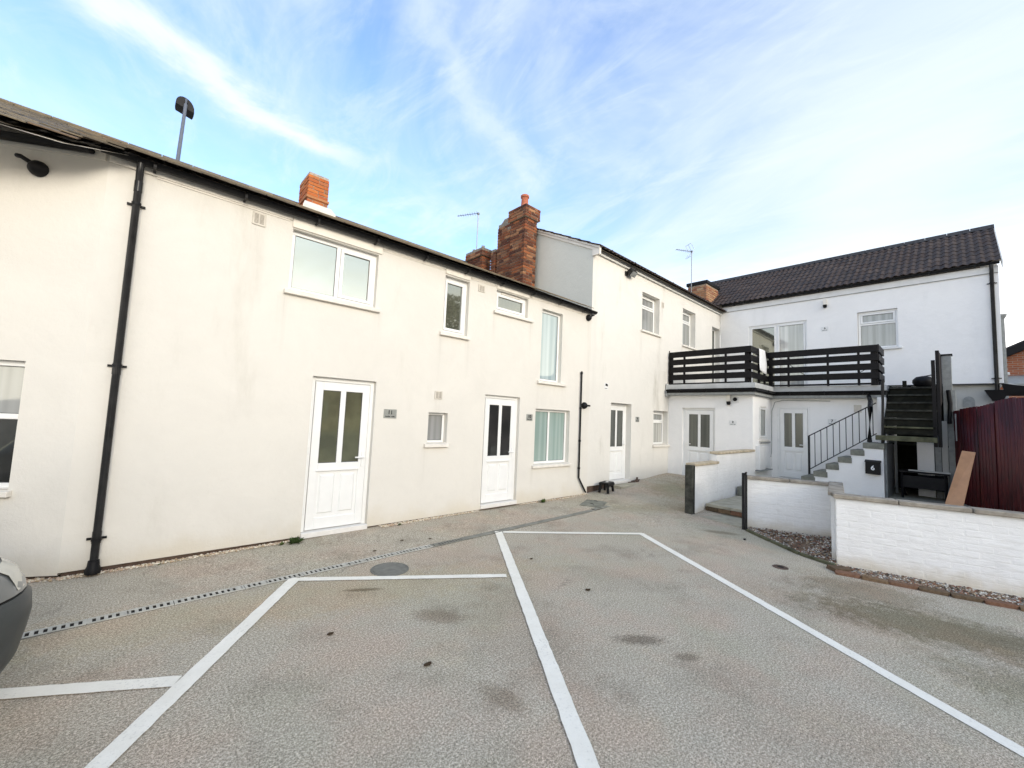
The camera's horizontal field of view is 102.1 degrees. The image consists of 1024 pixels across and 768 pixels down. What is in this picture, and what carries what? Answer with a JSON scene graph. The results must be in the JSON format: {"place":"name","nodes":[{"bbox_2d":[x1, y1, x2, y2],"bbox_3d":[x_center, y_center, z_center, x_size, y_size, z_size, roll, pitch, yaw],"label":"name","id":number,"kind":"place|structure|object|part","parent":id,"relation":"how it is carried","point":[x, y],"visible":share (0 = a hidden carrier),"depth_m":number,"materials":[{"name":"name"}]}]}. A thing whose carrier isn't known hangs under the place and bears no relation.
{"place":"outdoors","nodes":[
{"label":"outdoors","id":0,"kind":"place"},
{"bbox_2d":[378,510,478,527],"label":"gravel","id":1,"kind":"structure","parent":0,"point":[406,522],"depth_m":6.30,"materials":[{"name":"beige gravel"}]},
{"bbox_2d":[0,473,1023,767],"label":"ground","id":2,"kind":"structure","parent":0,"point":[676,637],"depth_m":2.84,"materials":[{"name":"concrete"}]},
{"bbox_2d":[0,557,31,672],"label":"parked car","id":3,"kind":"object","parent":2,"relation":"on","point":[15,599],"visible":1,"depth_m":2.04,"materials":[{"name":"metal"}]},
{"bbox_2d":[26,577,55,582],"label":"gravel","id":4,"kind":"structure","parent":2,"relation":"on","point":[37,579],"depth_m":3.71,"materials":[{"name":"beige gravel"}]},
{"bbox_2d":[55,540,289,580],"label":"gravel","id":5,"kind":"structure","parent":2,"relation":"on","point":[149,564],"depth_m":4.27,"materials":[{"name":"beige gravel"}]},
{"bbox_2d":[175,96,193,160],"bbox_3d":[-10.493,-3.379,12.569,0.470,11.113,0.582,7,-6,-42],"label":"street lamp","id":6,"kind":"object","parent":2,"relation":"on","point":[184,107],"visible":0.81,"depth_m":12.79,"materials":[{"name":"metal"}]},
{"bbox_2d":[288,536,304,543],"bbox_3d":[-2.600,1.881,4.999,0.211,0.087,0.114,7,-6,-42],"label":"weed","id":7,"kind":"object","parent":2,"relation":"on","point":[293,540],"visible":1,"depth_m":4.99,"materials":[{"name":"green plant"}]},
{"bbox_2d":[0,98,597,578],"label":"cream building","id":8,"kind":"structure","parent":2,"relation":"on","point":[194,360],"depth_m":4.79,"materials":[{"name":"white paint"}]},
{"bbox_2d":[0,360,25,497],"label":"window","id":9,"kind":"structure","parent":8,"relation":"in","point":[11,372],"depth_m":3.83,"materials":[{"name":"white plastic"}]},
{"bbox_2d":[14,153,48,176],"bbox_3d":[-4.519,-2.058,3.889,0.223,0.172,0.095,4,-5,-14],"label":"wall lamp","id":10,"kind":"object","parent":8,"relation":"attached to","point":[37,168],"visible":1,"depth_m":3.88,"materials":[{"name":"black plastic"}]},
{"bbox_2d":[283,231,380,312],"bbox_3d":[-2.374,-1.487,5.583,1.241,0.840,0.192,7,-6,-42],"label":"window","id":11,"kind":"structure","parent":8,"relation":"in","point":[322,270],"depth_m":5.58,"materials":[{"name":"white plastic"}]},
{"bbox_2d":[299,376,373,538],"bbox_3d":[-2.317,0.948,5.556,0.850,2.040,0.165,7,-6,-42],"label":"door","id":12,"kind":"structure","parent":8,"relation":"in","point":[339,436],"depth_m":5.55,"materials":[{"name":"white plastic"}]},
{"bbox_2d":[383,409,396,417],"bbox_3d":[-1.766,0.432,6.005,0.200,0.130,0.008,7,-6,-42],"label":"door number plate","id":13,"kind":"object","parent":8,"relation":"attached to","point":[390,413],"depth_m":6.00,"materials":[{"name":"black"}]},
{"bbox_2d":[423,412,448,447],"bbox_3d":[-1.226,0.724,6.566,0.435,0.540,0.212,7,-6,-42],"label":"window","id":14,"kind":"structure","parent":8,"relation":"in","point":[435,420],"depth_m":6.62,"materials":[{"name":"white plastic"}]},
{"bbox_2d":[439,277,469,339],"bbox_3d":[-0.961,-1.258,6.881,0.580,1.000,0.202,7,-6,-42],"label":"window","id":15,"kind":"structure","parent":8,"relation":"in","point":[455,290],"depth_m":6.93,"materials":[{"name":"white plastic"}]},
{"bbox_2d":[458,211,479,248],"bbox_3d":[-1.292,-4.397,12.106,0.657,1.260,0.220,2,-5,9],"label":"tv aerial","id":16,"kind":"object","parent":8,"relation":"attached to","point":[478,213],"visible":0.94,"depth_m":12.08,"materials":[{"name":"metal"}]},
{"bbox_2d":[480,395,517,508],"bbox_3d":[-0.233,1.194,7.462,0.840,1.960,0.165,7,-6,-42],"label":"door","id":17,"kind":"structure","parent":8,"relation":"in","point":[500,415],"depth_m":7.47,"materials":[{"name":"white plastic"}]},
{"bbox_2d":[493,291,533,322],"bbox_3d":[0.007,-1.449,7.772,0.980,0.445,0.192,7,-6,-42],"label":"window","id":18,"kind":"structure","parent":8,"relation":"in","point":[507,305],"depth_m":7.77,"materials":[{"name":"white plastic"}]},
{"bbox_2d":[526,414,532,420],"bbox_3d":[0.335,0.641,7.929,0.165,0.125,0.008,7,-6,-42],"label":"door number plate","id":19,"kind":"object","parent":8,"relation":"attached to","point":[529,417],"depth_m":7.93,"materials":[{"name":"black"}]},
{"bbox_2d":[531,409,571,468],"bbox_3d":[0.780,1.094,8.397,1.150,1.145,0.212,7,-6,-42],"label":"window","id":20,"kind":"structure","parent":8,"relation":"in","point":[550,425],"depth_m":8.44,"materials":[{"name":"white plastic"}]},
{"bbox_2d":[537,310,566,386],"bbox_3d":[0.798,-0.729,8.478,0.845,1.510,0.202,7,-6,-42],"label":"window","id":21,"kind":"structure","parent":8,"relation":"in","point":[550,321],"depth_m":8.52,"materials":[{"name":"white plastic"}]},
{"bbox_2d":[582,402,589,408],"bbox_3d":[1.629,0.473,9.066,0.222,0.148,0.095,7,-6,-42],"label":"wall lamp","id":22,"kind":"object","parent":8,"relation":"attached to","point":[585,405],"visible":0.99,"depth_m":9.01,"materials":[{"name":"black plastic"}]},
{"bbox_2d":[586,314,594,320],"bbox_3d":[1.758,-1.491,9.263,0.223,0.172,0.095,7,-6,-42],"label":"wall lamp","id":23,"kind":"object","parent":8,"relation":"attached to","point":[588,317],"visible":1,"depth_m":9.21,"materials":[{"name":"black plastic"}]},
{"bbox_2d":[21,505,610,639],"bbox_3d":[-1.003,2.016,5.149,8.000,0.052,0.100,7,-6,-44],"label":"drain channel","id":24,"kind":"object","parent":2,"relation":"on","point":[60,627],"visible":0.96,"depth_m":3.79,"materials":[{"name":"metal"}]},
{"bbox_2d":[370,562,408,575],"bbox_3d":[-1.282,1.941,4.344,0.390,0.009,0.390,7,-6,-42],"label":"round manhole cover","id":25,"kind":"object","parent":2,"relation":"in","point":[390,569],"visible":1,"depth_m":4.33,"materials":[{"name":"metal"}]},
{"bbox_2d":[580,499,606,507],"bbox_3d":[1.603,2.340,8.092,0.420,0.047,0.620,0,-5,24],"label":"square manhole cover","id":26,"kind":"object","parent":2,"relation":"on","point":[593,503],"visible":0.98,"depth_m":8.01,"materials":[{"name":"metal"}]},
{"bbox_2d":[598,481,614,493],"bbox_3d":[2.099,2.286,9.204,0.240,0.228,0.370,-1,-6,35],"label":"step stool","id":27,"kind":"object","parent":2,"relation":"on","point":[607,484],"visible":1,"depth_m":9.12,"materials":[{"name":"black plastic"}]},
{"bbox_2d":[504,228,725,492],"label":"tall cream building","id":28,"kind":"structure","parent":2,"relation":"on","point":[645,321],"depth_m":10.44,"materials":[{"name":"beige paint"}]},
{"bbox_2d":[609,403,630,483],"bbox_3d":[2.570,1.433,10.085,0.890,1.920,0.245,7,-6,-42],"label":"door","id":29,"kind":"structure","parent":28,"relation":"in","point":[617,433],"depth_m":10.17,"materials":[{"name":"white plastic"}]},
{"bbox_2d":[625,268,637,277],"bbox_3d":[2.999,-2.787,10.381,0.300,0.181,0.205,7,-6,-42],"label":"floodlight","id":30,"kind":"object","parent":28,"relation":"attached to","point":[632,272],"visible":1,"depth_m":10.33,"materials":[{"name":"black paint"}]},
{"bbox_2d":[641,295,661,337],"bbox_3d":[3.700,-1.863,11.247,1.027,1.075,0.282,7,-6,-42],"label":"window","id":31,"kind":"structure","parent":28,"relation":"in","point":[647,303],"depth_m":11.39,"materials":[{"name":"white plastic"}]},
{"bbox_2d":[652,411,669,446],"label":"window","id":32,"kind":"structure","parent":28,"relation":"in","point":[658,415],"depth_m":11.54,"materials":[{"name":"white plastic"}]},
{"bbox_2d":[676,243,693,291],"bbox_3d":[6.160,-4.110,14.814,0.677,1.856,0.311,3,-5,-12],"label":"tv aerial","id":33,"kind":"object","parent":28,"relation":"attached to","point":[691,251],"visible":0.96,"depth_m":14.86,"materials":[{"name":"metal"}]},
{"bbox_2d":[682,312,697,349],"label":"window","id":34,"kind":"structure","parent":28,"relation":"in","point":[686,317],"depth_m":12.97,"materials":[{"name":"white plastic"}]},
{"bbox_2d":[712,329,714,381],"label":"window","id":35,"kind":"structure","parent":28,"relation":"in","point":[713,331],"depth_m":14.36,"materials":[{"name":"white plastic"}]},
{"bbox_2d":[614,483,637,488],"bbox_3d":[2.678,2.409,9.776,0.780,0.075,0.260,7,-6,-42],"label":"door slab","id":36,"kind":"structure","parent":2,"relation":"on","point":[621,486],"depth_m":9.62,"materials":[{"name":"concrete"}]},
{"bbox_2d":[685,449,754,513],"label":"white wall","id":37,"kind":"structure","parent":2,"relation":"on","point":[718,476],"depth_m":8.40,"materials":[{"name":"paint"}]},
{"bbox_2d":[706,486,741,516],"bbox_3d":[5.198,2.315,7.813,2.033,0.320,2.195,7,-6,-42],"label":"garden step","id":38,"kind":"object","parent":2,"relation":"on","point":[729,507],"visible":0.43,"depth_m":7.83,"materials":[{"name":"concrete"}]},
{"bbox_2d":[742,472,746,539],"bbox_3d":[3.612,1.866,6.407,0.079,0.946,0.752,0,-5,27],"label":"metal post","id":39,"kind":"object","parent":2,"relation":"on","point":[744,501],"visible":0.84,"depth_m":6.68,"materials":[{"name":"black metal"}]},
{"bbox_2d":[772,564,788,569],"bbox_3d":[3.201,2.182,4.938,0.170,0.006,0.170,7,-6,-42],"label":"drain hole","id":40,"kind":"object","parent":2,"relation":"on","point":[782,567],"visible":1,"depth_m":4.92,"materials":[{"name":"grey metal"}]},
{"bbox_2d":[666,382,896,487],"bbox_3d":[7.134,1.410,11.110,3.925,2.660,4.482,7,-6,-42],"label":"flat roofed extension","id":41,"kind":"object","parent":2,"relation":"on","point":[698,430],"visible":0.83,"depth_m":10.52,"materials":[{"name":"paint"}]},
{"bbox_2d":[683,408,714,474],"bbox_3d":[4.983,1.585,11.037,0.165,1.885,0.868,7,-6,-42],"label":"door","id":42,"kind":"structure","parent":41,"relation":"in","point":[698,423],"depth_m":11.08,"materials":[{"name":"white plastic"}]},
{"bbox_2d":[726,395,730,404],"bbox_3d":[5.483,0.401,10.482,0.108,0.256,0.100,7,-6,-42],"label":"wall light","id":43,"kind":"object","parent":41,"relation":"attached to","point":[728,399],"visible":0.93,"depth_m":10.46,"materials":[{"name":"white plastic"}]},
{"bbox_2d":[729,420,736,424],"bbox_3d":[5.552,0.977,10.408,0.008,0.120,0.180,7,-6,-42],"label":"door number plate","id":44,"kind":"object","parent":41,"relation":"attached to","point":[732,422],"depth_m":10.41,"materials":[{"name":"black"}]},
{"bbox_2d":[732,397,738,402],"bbox_3d":[5.593,0.397,10.380,0.083,0.150,0.150,7,-6,-42],"label":"security camera","id":45,"kind":"object","parent":41,"relation":"attached to","point":[735,399],"visible":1,"depth_m":10.37,"materials":[{"name":"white plastic"}]},
{"bbox_2d":[755,445,772,471],"bbox_3d":[6.326,1.857,10.387,0.950,0.615,0.119,7,-6,-42],"label":"meter cupboard","id":46,"kind":"object","parent":41,"relation":"attached to","point":[762,457],"visible":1,"depth_m":10.21,"materials":[{"name":"white plastic"}]},
{"bbox_3d":[6.471,1.839,10.551,0.440,0.540,0.074,7,-6,-42],"label":"door","id":47,"kind":"part","parent":46,"relation":"part of","materials":[{"name":"white plastic"}]},
{"bbox_2d":[759,406,769,441],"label":"window","id":48,"kind":"structure","parent":41,"relation":"in","point":[762,409],"depth_m":10.62,"materials":[{"name":"white plastic"}]},
{"bbox_2d":[669,344,884,386],"bbox_3d":[6.600,-0.451,10.516,4.867,0.973,1.143,1,-5,19],"label":"balcony railing","id":49,"kind":"object","parent":41,"relation":"on","point":[875,375],"visible":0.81,"depth_m":10.39,"materials":[{"name":"black wood"}]},
{"bbox_2d":[755,348,766,374],"bbox_3d":[6.433,-0.567,10.689,0.559,0.640,0.127,7,-6,-42],"label":"towel","id":50,"kind":"object","parent":49,"relation":"hanging from","point":[762,362],"visible":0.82,"depth_m":10.65,"materials":[{"name":"white fabric"}]},
{"bbox_2d":[771,400,806,453],"bbox_3d":[7.331,1.160,10.550,1.262,1.497,0.163,-1,-6,39],"label":"wall cable","id":51,"kind":"object","parent":41,"relation":"attached to","point":[771,418],"depth_m":10.95,"materials":[{"name":"grey plastic"}]},
{"bbox_2d":[777,407,810,478],"bbox_3d":[7.257,1.533,10.665,0.138,1.895,0.730,7,-6,-42],"label":"door","id":52,"kind":"structure","parent":41,"relation":"in","point":[793,423],"depth_m":10.67,"materials":[{"name":"white plastic"}]},
{"bbox_2d":[828,419,836,424],"bbox_3d":[7.817,0.928,10.110,0.008,0.150,0.170,7,-6,-42],"label":"door number plate","id":53,"kind":"object","parent":41,"relation":"attached to","point":[831,421],"depth_m":10.12,"materials":[{"name":"black"}]},
{"bbox_2d":[747,475,830,538],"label":"white wall","id":54,"kind":"structure","parent":2,"relation":"on","point":[798,506],"depth_m":6.54,"materials":[{"name":"brick"}]},
{"bbox_2d":[746,529,836,564],"bbox_3d":[3.796,2.268,5.798,0.139,0.045,1.570,3,-5,-7],"label":"timber edging","id":55,"kind":"object","parent":2,"relation":"on","point":[789,548],"visible":0.91,"depth_m":5.61,"materials":[{"name":"brown wood"}]},
{"bbox_2d":[747,526,838,565],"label":"gravel","id":56,"kind":"structure","parent":2,"relation":"on","point":[825,544],"depth_m":5.96,"materials":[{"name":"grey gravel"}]},
{"bbox_2d":[826,564,1023,611],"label":"brick edging","id":57,"kind":"object","parent":2,"relation":"on","point":[840,570],"visible":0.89,"depth_m":4.40,"materials":[{"name":"brown brick"}]},
{"bbox_2d":[828,481,1023,597],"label":"white wall","id":58,"kind":"structure","parent":2,"relation":"on","point":[978,548],"depth_m":4.69,"materials":[{"name":"brick"}]},
{"bbox_2d":[837,564,1023,605],"bbox_3d":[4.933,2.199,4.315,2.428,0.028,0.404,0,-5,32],"label":"gravel","id":59,"kind":"structure","parent":2,"relation":"on","point":[968,590],"depth_m":4.49,"materials":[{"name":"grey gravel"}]},
{"bbox_2d":[945,451,975,505],"bbox_3d":[6.355,1.388,5.847,0.567,0.881,0.178,4,-5,-15],"label":"leaning plank","id":60,"kind":"object","parent":2,"relation":"on","point":[957,493],"visible":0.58,"depth_m":5.86,"materials":[{"name":"brown wood"}]},
{"bbox_2d":[953,397,1023,511],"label":"corrugated fence","id":61,"kind":"object","parent":2,"relation":"on","point":[991,435],"visible":0.59,"depth_m":6.88,"materials":[{"name":"red metal"}]},
{"bbox_2d":[0,0,1023,346],"label":"sky","id":62,"kind":"structure","parent":0,"point":[755,135],"materials":[{"name":"blue"}]},
{"bbox_2d":[517,493,587,504],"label":"gravel","id":63,"kind":"structure","parent":0,"point":[554,499],"depth_m":8.34,"materials":[{"name":"beige gravel"}]},
{"bbox_2d":[700,514,741,527],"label":"apron path","id":64,"kind":"structure","parent":0,"point":[735,521],"depth_m":7.29,"materials":[{"name":"concrete"}]},
{"bbox_2d":[718,476,970,516],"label":"yard paving","id":65,"kind":"structure","parent":0,"point":[912,494],"depth_m":8.62,"materials":[{"name":"concrete"}]},
{"bbox_2d":[801,442,891,497],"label":"concrete staircase","id":66,"kind":"structure","parent":65,"relation":"on","point":[850,474],"depth_m":8.67,"materials":[{"name":"paint"}]},
{"bbox_2d":[808,379,883,473],"bbox_3d":[7.455,1.029,9.289,0.975,2.258,1.482,7,-6,-42],"label":"stair handrail","id":67,"kind":"object","parent":66,"relation":"on","point":[882,414],"visible":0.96,"depth_m":9.41,"materials":[{"name":"black metal"}]},
{"bbox_2d":[864,459,880,474],"bbox_3d":[7.380,1.700,8.464,0.089,0.285,0.251,7,-6,-42],"label":"number sign","id":68,"kind":"object","parent":66,"relation":"attached to","point":[872,466],"visible":1,"depth_m":8.44,"materials":[{"name":"black plastic"}]},
{"bbox_2d":[885,390,956,497],"bbox_3d":[8.932,1.280,8.995,2.550,2.260,1.020,7,-6,-42],"label":"under stair store","id":69,"kind":"object","parent":65,"relation":"on","point":[923,456],"visible":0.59,"depth_m":8.80,"materials":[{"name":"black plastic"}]},
{"bbox_2d":[875,350,942,446],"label":"wooden steps","id":70,"kind":"structure","parent":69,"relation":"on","point":[919,407],"depth_m":8.44,"materials":[{"name":"brown wood"}]},
{"bbox_2d":[907,375,931,386],"bbox_3d":[9.452,-0.059,9.541,0.378,0.326,0.426,4,-5,-17],"label":"kettle barbecue","id":71,"kind":"object","parent":70,"relation":"on","point":[920,381],"visible":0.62,"depth_m":9.43,"materials":[{"name":"black metal"}]},
{"bbox_2d":[899,469,950,501],"bbox_3d":[8.527,2.067,8.543,0.620,0.585,0.750,7,-6,-42],"label":"stacked furniture","id":72,"kind":"object","parent":65,"relation":"on","point":[929,482],"visible":0.94,"depth_m":8.39,"materials":[{"name":"black plastic"}]},
{"bbox_2d":[941,354,956,481],"bbox_3d":[9.149,0.893,8.621,0.400,3.070,0.245,7,-6,-42],"label":"grey duct","id":73,"kind":"object","parent":65,"relation":"on","point":[947,388],"visible":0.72,"depth_m":8.71,"materials":[{"name":"black plastic"}]},
{"bbox_2d":[711,224,1023,409],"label":"white rear wing","id":74,"kind":"structure","parent":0,"point":[910,308],"depth_m":11.35,"materials":[{"name":"white paint"}]},
{"bbox_2d":[749,320,807,386],"bbox_3d":[8.378,-0.818,13.073,0.079,2.195,1.600,7,-6,-42],"label":"patio door","id":75,"kind":"structure","parent":74,"relation":"in","point":[789,336],"depth_m":13.01,"materials":[{"name":"white plastic"}]},
{"bbox_2d":[823,299,826,307],"bbox_3d":[9.209,-2.364,12.186,0.108,0.247,0.100,7,-6,-42],"label":"wall light","id":76,"kind":"object","parent":74,"relation":"attached to","point":[825,303],"visible":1,"depth_m":12.16,"materials":[{"name":"white plastic"}]},
{"bbox_2d":[858,309,901,349],"bbox_3d":[10.026,-1.468,11.319,0.187,1.095,0.920,7,-6,-42],"label":"window","id":77,"kind":"structure","parent":74,"relation":"in","point":[875,327],"depth_m":11.34,"materials":[{"name":"white plastic"}]},
{"bbox_2d":[1001,314,1008,398],"bbox_3d":[12.332,-0.386,10.359,0.160,2.765,0.160,7,-6,-42],"label":"flue pipe","id":78,"kind":"object","parent":74,"relation":"attached to","point":[1003,316],"visible":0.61,"depth_m":10.37,"materials":[{"name":"grey metal"}]},
{"bbox_2d":[1000,340,1023,397],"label":"brick house","id":79,"kind":"structure","parent":0,"point":[1015,360],"depth_m":13.97,"materials":[{"name":"brick"}]}
]}

